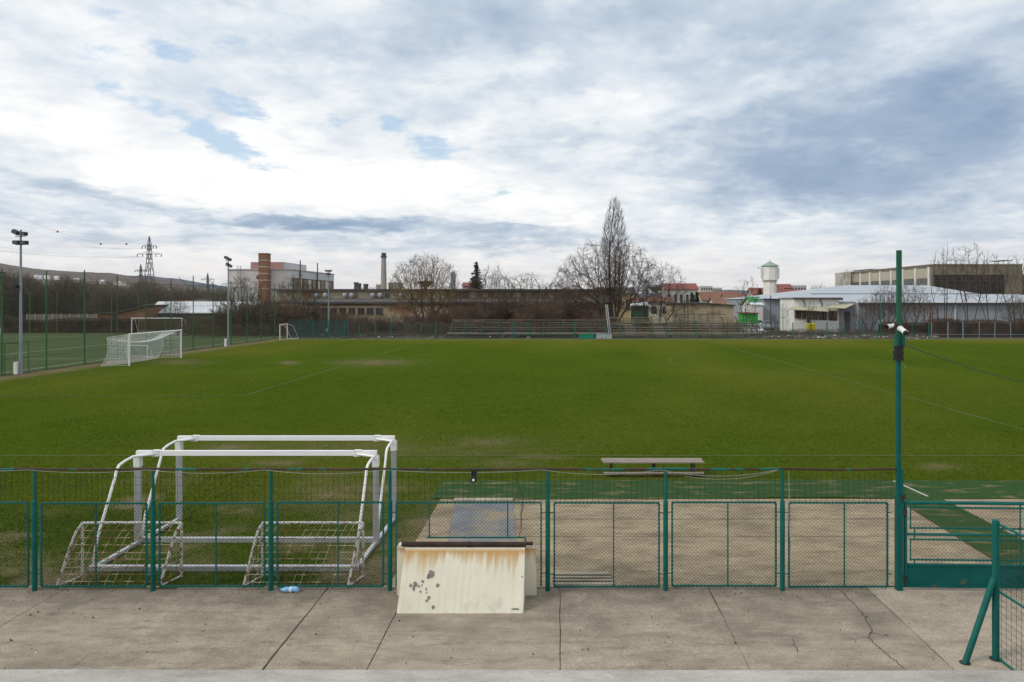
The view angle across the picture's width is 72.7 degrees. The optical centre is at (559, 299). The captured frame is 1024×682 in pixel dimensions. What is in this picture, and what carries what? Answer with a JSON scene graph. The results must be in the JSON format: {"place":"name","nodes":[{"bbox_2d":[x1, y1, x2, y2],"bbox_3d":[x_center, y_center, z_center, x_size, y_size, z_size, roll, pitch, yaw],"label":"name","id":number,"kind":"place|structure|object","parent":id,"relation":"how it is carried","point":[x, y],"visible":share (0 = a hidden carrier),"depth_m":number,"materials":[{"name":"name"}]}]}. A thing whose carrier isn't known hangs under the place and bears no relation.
{"place":"outdoors","nodes":[
{"label":"outdoors","id":0,"kind":"place"},
{"bbox_2d":[0,263,227,299],"bbox_3d":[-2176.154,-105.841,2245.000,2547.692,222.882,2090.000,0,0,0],"label":"hills","id":1,"kind":"structure","parent":0,"point":[110,277],"depth_m":2162.90,"materials":[{"name":"plant"}]},
{"bbox_2d":[0,333,297,375],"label":"turf pitch","id":2,"kind":"object","parent":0,"point":[52,360],"depth_m":76.05,"materials":[{"name":"plastic"}]},
{"bbox_2d":[3,277,330,333],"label":"end net fence","id":3,"kind":"object","parent":2,"relation":"on","point":[138,308],"visible":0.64,"depth_m":105.00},
{"bbox_2d":[227,260,334,302],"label":"factory block","id":4,"kind":"structure","parent":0,"point":[280,271],"depth_m":190.00,"materials":[{"name":"white concrete"}]},
{"bbox_2d":[148,276,746,296],"bbox_3d":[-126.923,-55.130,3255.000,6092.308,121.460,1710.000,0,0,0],"label":"hills","id":5,"kind":"structure","parent":0,"point":[210,285],"depth_m":3217.45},
{"bbox_2d":[0,587,952,670],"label":"terrace","id":6,"kind":"structure","parent":0,"point":[606,626],"depth_m":10.65,"materials":[{"name":"concrete"}]},
{"bbox_2d":[0,467,896,590],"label":"pitch fence","id":7,"kind":"object","parent":6,"relation":"on","point":[271,512],"visible":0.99,"depth_m":12.16,"materials":[{"name":"metal"}]},
{"bbox_2d":[9,470,790,547],"bbox_3d":[-3.689,3.661,12.143,15.477,1.380,0.024,0,0,0],"label":"cable","id":8,"kind":"object","parent":7,"relation":"hanging from","point":[440,472],"visible":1,"depth_m":12.14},
{"bbox_2d":[397,541,536,612],"bbox_3d":[-1.610,4.637,11.690,2.412,0.966,0.820,0,0,0],"label":"plaster hatch","id":9,"kind":"object","parent":6,"relation":"on","point":[466,577],"visible":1,"depth_m":11.64,"materials":[{"name":"paint"}]},
{"bbox_2d":[0,669,1023,681],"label":"stand ledge","id":10,"kind":"object","parent":6,"relation":"on","point":[73,675],"visible":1,"depth_m":5.89,"materials":[{"name":"concrete"}]},
{"bbox_2d":[262,590,904,669],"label":"terrace cracks","id":11,"kind":"object","parent":6,"relation":"on","point":[326,590],"visible":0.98,"depth_m":10.54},
{"bbox_2d":[0,339,1023,588],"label":"playing field","id":12,"kind":"structure","parent":0,"point":[546,361],"depth_m":31.10,"materials":[{"name":"green plant"}]},
{"bbox_2d":[11,229,28,373],"bbox_3d":[-37.087,0.118,47.550,1.021,9.964,0.500,0,0,0],"label":"floodlight mast","id":13,"kind":"object","parent":12,"relation":"on","point":[17,367],"visible":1,"depth_m":47.53,"materials":[{"name":"grey metal"}]},
{"bbox_2d":[56,521,182,586],"bbox_3d":[-7.934,4.584,12.512,1.997,1.032,0.527,0,0,0],"label":"mini goal","id":14,"kind":"object","parent":12,"relation":"on","point":[82,559],"visible":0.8,"depth_m":12.54,"materials":[{"name":"metal"}]},
{"bbox_2d":[101,329,181,365],"bbox_3d":[-34.278,3.850,57.160,2.085,2.510,7.647,0,0,0],"label":"football goal","id":15,"kind":"object","parent":12,"relation":"on","point":[146,338],"visible":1,"depth_m":56.55,"materials":[{"name":"metal"}]},
{"bbox_2d":[224,256,232,346],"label":"floodlight mast","id":16,"kind":"object","parent":12,"relation":"on","point":[226,341],"visible":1,"depth_m":75.93,"materials":[{"name":"grey metal"}]},
{"bbox_2d":[89,449,379,570],"bbox_3d":[-6.334,4.114,13.766,5.112,1.972,1.512,0,0,0],"label":"portable goal","id":17,"kind":"object","parent":12,"relation":"on","point":[141,454],"visible":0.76,"depth_m":14.40,"materials":[{"name":"metal"}]},
{"bbox_2d":[142,435,396,542],"bbox_3d":[-6.334,4.114,15.316,5.112,1.972,1.532,0,0,0],"label":"portable goal","id":18,"kind":"object","parent":12,"relation":"on","point":[392,444],"visible":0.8,"depth_m":15.97,"materials":[{"name":"metal"}]},
{"bbox_2d":[243,521,363,586],"bbox_3d":[-4.609,4.584,12.512,2.027,1.032,0.527,0,0,0],"label":"mini goal","id":19,"kind":"object","parent":12,"relation":"on","point":[308,523],"visible":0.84,"depth_m":12.52,"materials":[{"name":"metal"}]},
{"bbox_2d":[0,340,1023,455],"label":"field lines","id":20,"kind":"object","parent":12,"relation":"on","point":[521,455],"visible":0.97,"depth_m":22.66,"materials":[{"name":"paint"}]},
{"bbox_2d":[601,458,704,475],"bbox_3d":[2.689,4.890,20.215,2.978,0.420,0.630,0,0,0],"label":"slatted bench","id":21,"kind":"object","parent":12,"relation":"on","point":[654,461],"visible":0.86,"depth_m":20.08,"materials":[{"name":"grey wood"}]},
{"bbox_2d":[432,479,1023,499],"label":"turf strip","id":22,"kind":"object","parent":12,"relation":"on","point":[960,489],"visible":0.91,"depth_m":18.57,"materials":[{"name":"plastic"}]},
{"bbox_2d":[0,304,1023,376],"bbox_3d":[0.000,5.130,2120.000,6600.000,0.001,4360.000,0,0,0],"label":"ground","id":23,"kind":"structure","parent":0,"point":[613,337],"depth_m":94.68,"materials":[{"name":"soil"}]},
{"bbox_2d":[3,271,45,318],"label":"tree","id":24,"kind":"object","parent":23,"relation":"on","point":[13,301],"visible":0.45,"depth_m":134.57,"materials":[{"name":"brown plant"}]},
{"bbox_2d":[3,271,50,317],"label":"tree","id":25,"kind":"object","parent":23,"relation":"on","point":[16,299],"visible":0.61,"depth_m":133.72,"materials":[{"name":"brown plant"}]},
{"bbox_2d":[13,285,55,316],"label":"tree","id":26,"kind":"object","parent":23,"relation":"on","point":[38,306],"visible":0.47,"depth_m":135.38,"materials":[{"name":"brown plant"}]},
{"bbox_2d":[26,314,97,321],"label":"concrete wall","id":27,"kind":"structure","parent":23,"relation":"on","point":[51,316],"depth_m":112.00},
{"bbox_2d":[41,275,92,313],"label":"bare tree","id":28,"kind":"object","parent":23,"relation":"on","point":[62,304],"visible":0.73,"depth_m":121.26,"materials":[{"name":"brown plant"}]},
{"bbox_2d":[3,317,137,332],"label":"hedge","id":29,"kind":"object","parent":23,"relation":"on","point":[11,326],"visible":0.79,"depth_m":107.77,"materials":[{"name":"plant"}]},
{"bbox_2d":[67,277,105,313],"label":"tree","id":30,"kind":"object","parent":23,"relation":"on","point":[88,287],"visible":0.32,"depth_m":142.46,"materials":[{"name":"brown plant"}]},
{"bbox_2d":[85,281,124,313],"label":"tree","id":31,"kind":"object","parent":23,"relation":"on","point":[100,301],"visible":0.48,"depth_m":131.50,"materials":[{"name":"brown plant"}]},
{"bbox_2d":[97,288,137,312],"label":"tree","id":32,"kind":"object","parent":23,"relation":"on","point":[114,300],"visible":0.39,"depth_m":132.33,"materials":[{"name":"brown plant"}]},
{"bbox_2d":[94,304,167,329],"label":"brick shed","id":33,"kind":"structure","parent":23,"relation":"on","point":[125,313],"depth_m":120.00,"materials":[{"name":"brown brick"}]},
{"bbox_2d":[0,270,274,376],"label":"ball stop fence","id":34,"kind":"object","parent":23,"relation":"on","point":[119,328],"visible":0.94,"depth_m":58.68,"materials":[{"name":"green metal"}]},
{"bbox_2d":[124,277,167,306],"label":"tree","id":35,"kind":"object","parent":23,"relation":"on","point":[147,289],"visible":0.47,"depth_m":133.76,"materials":[{"name":"brown plant"}]},
{"bbox_2d":[137,236,161,285],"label":"power pylon","id":36,"kind":"object","parent":23,"relation":"on","point":[148,253],"visible":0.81,"depth_m":379.86,"materials":[{"name":"metal"}]},
{"bbox_2d":[162,297,191,326],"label":"bare tree","id":37,"kind":"object","parent":23,"relation":"on","point":[177,313],"visible":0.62,"depth_m":117.91,"materials":[{"name":"brown plant"}]},
{"bbox_2d":[155,301,260,328],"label":"white roofed shed","id":38,"kind":"structure","parent":23,"relation":"on","point":[190,304],"depth_m":125.33,"materials":[{"name":"metal"}]},
{"bbox_2d":[207,304,245,334],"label":"bare shrub","id":39,"kind":"object","parent":23,"relation":"on","point":[218,315],"visible":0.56,"depth_m":99.84,"materials":[{"name":"brown plant"}]},
{"bbox_2d":[214,276,267,328],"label":"bare tree","id":40,"kind":"object","parent":23,"relation":"on","point":[255,287],"visible":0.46,"depth_m":111.31,"materials":[{"name":"brown plant"}]},
{"bbox_2d":[231,295,280,334],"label":"bare shrub","id":41,"kind":"object","parent":23,"relation":"on","point":[252,314],"visible":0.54,"depth_m":100.54,"materials":[{"name":"brown plant"}]},
{"bbox_2d":[258,253,270,304],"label":"brick chimney","id":42,"kind":"object","parent":23,"relation":"on","point":[264,266],"visible":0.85,"depth_m":187.00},
{"bbox_2d":[251,299,301,334],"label":"bare shrub","id":43,"kind":"object","parent":23,"relation":"on","point":[278,315],"visible":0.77,"depth_m":100.16,"materials":[{"name":"brown plant"}]},
{"bbox_2d":[272,272,318,325],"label":"bare tree","id":44,"kind":"object","parent":23,"relation":"on","point":[299,287],"visible":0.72,"depth_m":111.84,"materials":[{"name":"brown plant"}]},
{"bbox_2d":[278,300,314,333],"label":"bare shrub","id":45,"kind":"object","parent":23,"relation":"on","point":[303,311],"visible":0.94,"depth_m":100.40,"materials":[{"name":"brown plant"}]},
{"bbox_2d":[298,301,327,330],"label":"bare shrub","id":46,"kind":"object","parent":23,"relation":"on","point":[315,311],"visible":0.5,"depth_m":112.98,"materials":[{"name":"brown plant"}]},
{"bbox_2d":[288,319,346,337],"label":"windbreak","id":47,"kind":"object","parent":23,"relation":"on","point":[312,320],"visible":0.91,"depth_m":92.65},
{"bbox_2d":[319,307,352,326],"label":"bare shrub","id":48,"kind":"object","parent":23,"relation":"on","point":[334,316],"visible":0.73,"depth_m":110.98,"materials":[{"name":"brown plant"}]},
{"bbox_2d":[381,253,386,288],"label":"smokestack","id":49,"kind":"object","parent":23,"relation":"on","point":[383,273],"visible":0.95,"depth_m":348.86,"materials":[{"name":"concrete"}]},
{"bbox_2d":[344,334,500,338],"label":"pipe rail","id":50,"kind":"object","parent":23,"relation":"on","point":[429,334],"visible":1,"depth_m":90.56,"materials":[{"name":"grey metal"}]},
{"bbox_2d":[387,253,461,324],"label":"bare tree","id":51,"kind":"object","parent":23,"relation":"on","point":[421,272],"visible":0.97,"depth_m":109.08,"materials":[{"name":"brown plant"}]},
{"bbox_2d":[0,586,865,587],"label":"terrace edge","id":52,"kind":"object","parent":23,"relation":"on","point":[396,586],"visible":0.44,"depth_m":12.28,"materials":[{"name":"concrete"}]},
{"bbox_2d":[272,282,613,324],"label":"derelict factory","id":53,"kind":"structure","parent":23,"relation":"on","point":[357,300],"depth_m":125.33,"materials":[{"name":"brick"}]},
{"bbox_2d":[444,286,482,332],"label":"bare tree","id":54,"kind":"object","parent":23,"relation":"on","point":[466,304],"visible":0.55,"depth_m":107.53,"materials":[{"name":"brown plant"}]},
{"bbox_2d":[449,297,492,332],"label":"bare shrub","id":55,"kind":"object","parent":23,"relation":"on","point":[471,317],"visible":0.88,"depth_m":99.55,"materials":[{"name":"brown plant"}]},
{"bbox_2d":[3,310,939,337],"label":"undergrowth","id":56,"kind":"object","parent":23,"relation":"on","point":[180,324],"visible":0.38,"depth_m":99.81,"materials":[{"name":"plant"}]},
{"bbox_2d":[468,262,484,288],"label":"spruce tree","id":57,"kind":"object","parent":23,"relation":"on","point":[474,272],"visible":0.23,"depth_m":167.72,"materials":[{"name":"green plant"}]},
{"bbox_2d":[469,264,518,332],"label":"bare tree","id":58,"kind":"object","parent":23,"relation":"on","point":[494,290],"visible":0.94,"depth_m":105.37,"materials":[{"name":"brown plant"}]},
{"bbox_2d":[481,298,514,320],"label":"bare shrub","id":59,"kind":"object","parent":23,"relation":"on","point":[507,315],"visible":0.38,"depth_m":112.65,"materials":[{"name":"brown plant"}]},
{"bbox_2d":[501,271,550,319],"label":"bare tree","id":60,"kind":"object","parent":23,"relation":"on","point":[521,294],"visible":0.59,"depth_m":111.60,"materials":[{"name":"brown plant"}]},
{"bbox_2d":[447,319,606,337],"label":"wooden stand","id":61,"kind":"object","parent":23,"relation":"on","point":[491,330],"visible":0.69,"depth_m":95.03,"materials":[{"name":"brown wood"}]},
{"bbox_2d":[299,322,757,338],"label":"touchline fence","id":62,"kind":"object","parent":23,"relation":"on","point":[528,327],"visible":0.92,"depth_m":91.03,"materials":[{"name":"metal"}]},
{"bbox_2d":[509,297,551,332],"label":"bare shrub","id":63,"kind":"object","parent":23,"relation":"on","point":[517,315],"visible":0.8,"depth_m":99.79,"materials":[{"name":"brown plant"}]},
{"bbox_2d":[525,292,567,335],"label":"bare shrub","id":64,"kind":"object","parent":23,"relation":"on","point":[554,308],"visible":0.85,"depth_m":99.91,"materials":[{"name":"brown plant"}]},
{"bbox_2d":[540,274,582,331],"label":"bare tree","id":65,"kind":"object","parent":23,"relation":"on","point":[545,289],"visible":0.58,"depth_m":107.44,"materials":[{"name":"brown plant"}]},
{"bbox_2d":[560,297,596,332],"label":"bare shrub","id":66,"kind":"object","parent":23,"relation":"on","point":[584,312],"visible":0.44,"depth_m":107.49,"materials":[{"name":"brown plant"}]},
{"bbox_2d":[573,307,597,332],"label":"bare shrub","id":67,"kind":"object","parent":23,"relation":"on","point":[582,318],"visible":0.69,"depth_m":101.36,"materials":[{"name":"brown plant"}]},
{"bbox_2d":[553,234,668,328],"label":"bare tree","id":68,"kind":"object","parent":23,"relation":"on","point":[602,290],"visible":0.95,"depth_m":103.74,"materials":[{"name":"brown plant"}]},
{"bbox_2d":[592,287,636,321],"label":"yellow house","id":69,"kind":"structure","parent":23,"relation":"on","point":[627,314],"depth_m":160.00,"materials":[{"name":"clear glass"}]},
{"bbox_2d":[599,195,631,318],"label":"poplar tree","id":70,"kind":"object","parent":23,"relation":"on","point":[609,244],"visible":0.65,"depth_m":107.72,"materials":[{"name":"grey plant"}]},
{"bbox_2d":[310,335,939,338],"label":"rubble","id":71,"kind":"object","parent":23,"relation":"on","point":[802,336],"visible":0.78,"depth_m":92.66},
{"bbox_2d":[628,302,650,328],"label":"lean to","id":72,"kind":"object","parent":23,"relation":"on","point":[635,313],"visible":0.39,"depth_m":122.00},
{"bbox_2d":[628,297,673,323],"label":"tiled house","id":73,"kind":"structure","parent":23,"relation":"on","point":[655,311],"depth_m":150.00,"materials":[{"name":"tile"}]},
{"bbox_2d":[632,259,690,325],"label":"bare tree","id":74,"kind":"object","parent":23,"relation":"on","point":[660,311],"visible":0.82,"depth_m":104.36,"materials":[{"name":"brown plant"}]},
{"bbox_2d":[661,283,698,302],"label":"gabled house","id":75,"kind":"structure","parent":23,"relation":"on","point":[693,288],"depth_m":230.00,"materials":[{"name":"paint"}]},
{"bbox_2d":[609,317,761,337],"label":"wooden stand","id":76,"kind":"object","parent":23,"relation":"on","point":[660,331],"visible":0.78,"depth_m":96.19,"materials":[{"name":"brown wood"}]},
{"bbox_2d":[663,302,735,330],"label":"ochre shed","id":77,"kind":"structure","parent":23,"relation":"on","point":[708,308],"depth_m":114.00,"materials":[{"name":"paint"}]},
{"bbox_2d":[698,292,724,302],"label":"village house","id":78,"kind":"structure","parent":23,"relation":"on","point":[704,297],"depth_m":262.32,"materials":[{"name":"tile"}]},
{"bbox_2d":[735,277,758,335],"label":"sapling","id":79,"kind":"object","parent":23,"relation":"on","point":[746,301],"visible":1,"depth_m":97.77,"materials":[{"name":"brown plant"}]},
{"bbox_2d":[737,312,758,328],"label":"green kiosk","id":80,"kind":"object","parent":23,"relation":"on","point":[749,314],"visible":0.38,"depth_m":106.00,"materials":[{"name":"metal"}]},
{"bbox_2d":[747,302,764,319],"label":"shed","id":81,"kind":"structure","parent":23,"relation":"on","point":[759,309],"depth_m":132.00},
{"bbox_2d":[778,297,854,331],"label":"white annexe","id":82,"kind":"structure","parent":23,"relation":"on","point":[833,311],"depth_m":109.00,"materials":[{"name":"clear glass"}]},
{"bbox_2d":[759,322,928,338],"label":"touchline fence","id":83,"kind":"object","parent":23,"relation":"on","point":[811,327],"visible":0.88,"depth_m":90.99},
{"bbox_2d":[851,297,887,331],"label":"bushy tree","id":84,"kind":"object","parent":23,"relation":"on","point":[865,302],"visible":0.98,"depth_m":106.67,"materials":[{"name":"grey plant"}]},
{"bbox_2d":[727,285,1023,330],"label":"warehouse","id":85,"kind":"structure","parent":23,"relation":"on","point":[854,293],"depth_m":126.52,"materials":[{"name":"metal"}]},
{"bbox_2d":[870,282,903,322],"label":"bushy tree","id":86,"kind":"object","parent":23,"relation":"on","point":[889,302],"visible":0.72,"depth_m":107.55,"materials":[{"name":"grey plant"}]},
{"bbox_2d":[881,321,926,335],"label":"hedge","id":87,"kind":"object","parent":23,"relation":"on","point":[917,330],"visible":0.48,"depth_m":96.28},
{"bbox_2d":[888,283,933,322],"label":"bushy tree","id":88,"kind":"object","parent":23,"relation":"on","point":[915,307],"visible":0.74,"depth_m":106.23,"materials":[{"name":"brown plant"}]},
{"bbox_2d":[926,242,961,320],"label":"slender tree","id":89,"kind":"object","parent":23,"relation":"on","point":[946,272],"visible":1,"depth_m":107.97,"materials":[{"name":"brown plant"}]},
{"bbox_2d":[949,241,990,322],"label":"slender tree","id":90,"kind":"object","parent":23,"relation":"on","point":[964,290],"visible":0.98,"depth_m":106.58,"materials":[{"name":"brown plant"}]},
{"bbox_2d":[923,317,1023,336],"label":"hedge","id":91,"kind":"object","parent":23,"relation":"on","point":[1000,323],"visible":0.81,"depth_m":95.28,"materials":[{"name":"plant"}]},
{"bbox_2d":[931,322,1023,338],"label":"touchline fence","id":92,"kind":"object","parent":23,"relation":"on","point":[972,327],"visible":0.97,"depth_m":91.00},
{"bbox_2d":[973,250,1003,321],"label":"slender tree","id":93,"kind":"object","parent":23,"relation":"on","point":[988,271],"visible":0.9,"depth_m":108.93,"materials":[{"name":"brown plant"}]},
{"bbox_2d":[998,295,1023,321],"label":"bushy tree","id":94,"kind":"object","parent":23,"relation":"on","point":[1010,307],"visible":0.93,"depth_m":104.33,"materials":[{"name":"brown plant"}]},
{"bbox_2d":[999,255,1023,319],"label":"slender tree","id":95,"kind":"object","parent":23,"relation":"on","point":[1007,271],"visible":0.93,"depth_m":106.15,"materials":[{"name":"brown plant"}]},
{"bbox_2d":[0,0,1023,292],"label":"sky","id":96,"kind":"structure","parent":0,"point":[816,140],"materials":[{"name":"white"}]},
{"bbox_2d":[392,499,1023,587],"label":"apron","id":97,"kind":"object","parent":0,"point":[740,542],"visible":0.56,"depth_m":14.85,"materials":[{"name":"concrete"}]},
{"bbox_2d":[448,503,515,541],"bbox_3d":[-1.786,5.080,15.975,1.466,0.001,2.994,0,0,-5],"label":"grey pad","id":98,"kind":"object","parent":97,"relation":"on","point":[478,522],"visible":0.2,"depth_m":15.75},
{"bbox_2d":[453,498,512,501],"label":"pad kerb","id":99,"kind":"structure","parent":97,"relation":"on","point":[483,499],"depth_m":17.51,"materials":[{"name":"concrete"}]},
{"bbox_2d":[555,571,614,585],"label":"drain slab","id":100,"kind":"structure","parent":97,"relation":"on","point":[584,583],"depth_m":12.52,"materials":[{"name":"concrete"}]},
{"bbox_2d":[552,574,612,581],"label":"drain bars","id":101,"kind":"object","parent":100,"relation":"on","point":[583,578],"visible":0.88,"depth_m":12.56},
{"bbox_2d":[619,571,750,585],"bbox_3d":[2.250,5.079,12.660,2.385,0.018,0.640,0,0,0],"label":"concrete patch","id":102,"kind":"object","parent":97,"relation":"on","point":[642,580],"visible":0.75,"depth_m":12.62,"materials":[{"name":"concrete"}]},
{"bbox_2d":[904,498,1023,563],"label":"turf path","id":103,"kind":"structure","parent":97,"relation":"on","point":[947,514],"depth_m":15.56,"materials":[{"name":"plant"}]},
{"bbox_2d":[757,261,778,293],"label":"water tower","id":104,"kind":"structure","parent":0,"point":[769,273],"depth_m":198.58,"materials":[{"name":"white concrete"}]},
{"bbox_2d":[835,269,873,285],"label":"side block","id":105,"kind":"structure","parent":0,"point":[838,281],"depth_m":262.89,"materials":[{"name":"beige concrete"}]},
{"bbox_2d":[850,260,1022,294],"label":"factory hall","id":106,"kind":"structure","parent":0,"point":[916,274],"depth_m":190.00,"materials":[{"name":"concrete"}]},
{"bbox_2d":[868,587,1023,669],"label":"terrace slab","id":107,"kind":"structure","parent":0,"point":[944,630],"depth_m":11.01,"materials":[{"name":"concrete"}]},
{"bbox_2d":[885,250,907,590],"bbox_3d":[5.903,2.125,12.048,0.368,5.990,0.355,0,0,-32],"label":"camera pole","id":108,"kind":"object","parent":107,"relation":"on","point":[898,352],"visible":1,"depth_m":12.12,"materials":[{"name":"green metal"}]},
{"bbox_2d":[903,501,1023,588],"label":"double gate","id":109,"kind":"structure","parent":108,"relation":"attached to","point":[942,575],"depth_m":12.13,"materials":[{"name":"metal"}]},
{"bbox_2d":[959,519,1023,669],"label":"stand fence","id":110,"kind":"object","parent":107,"relation":"on","point":[993,591],"visible":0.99,"depth_m":9.76,"materials":[{"name":"metal"}]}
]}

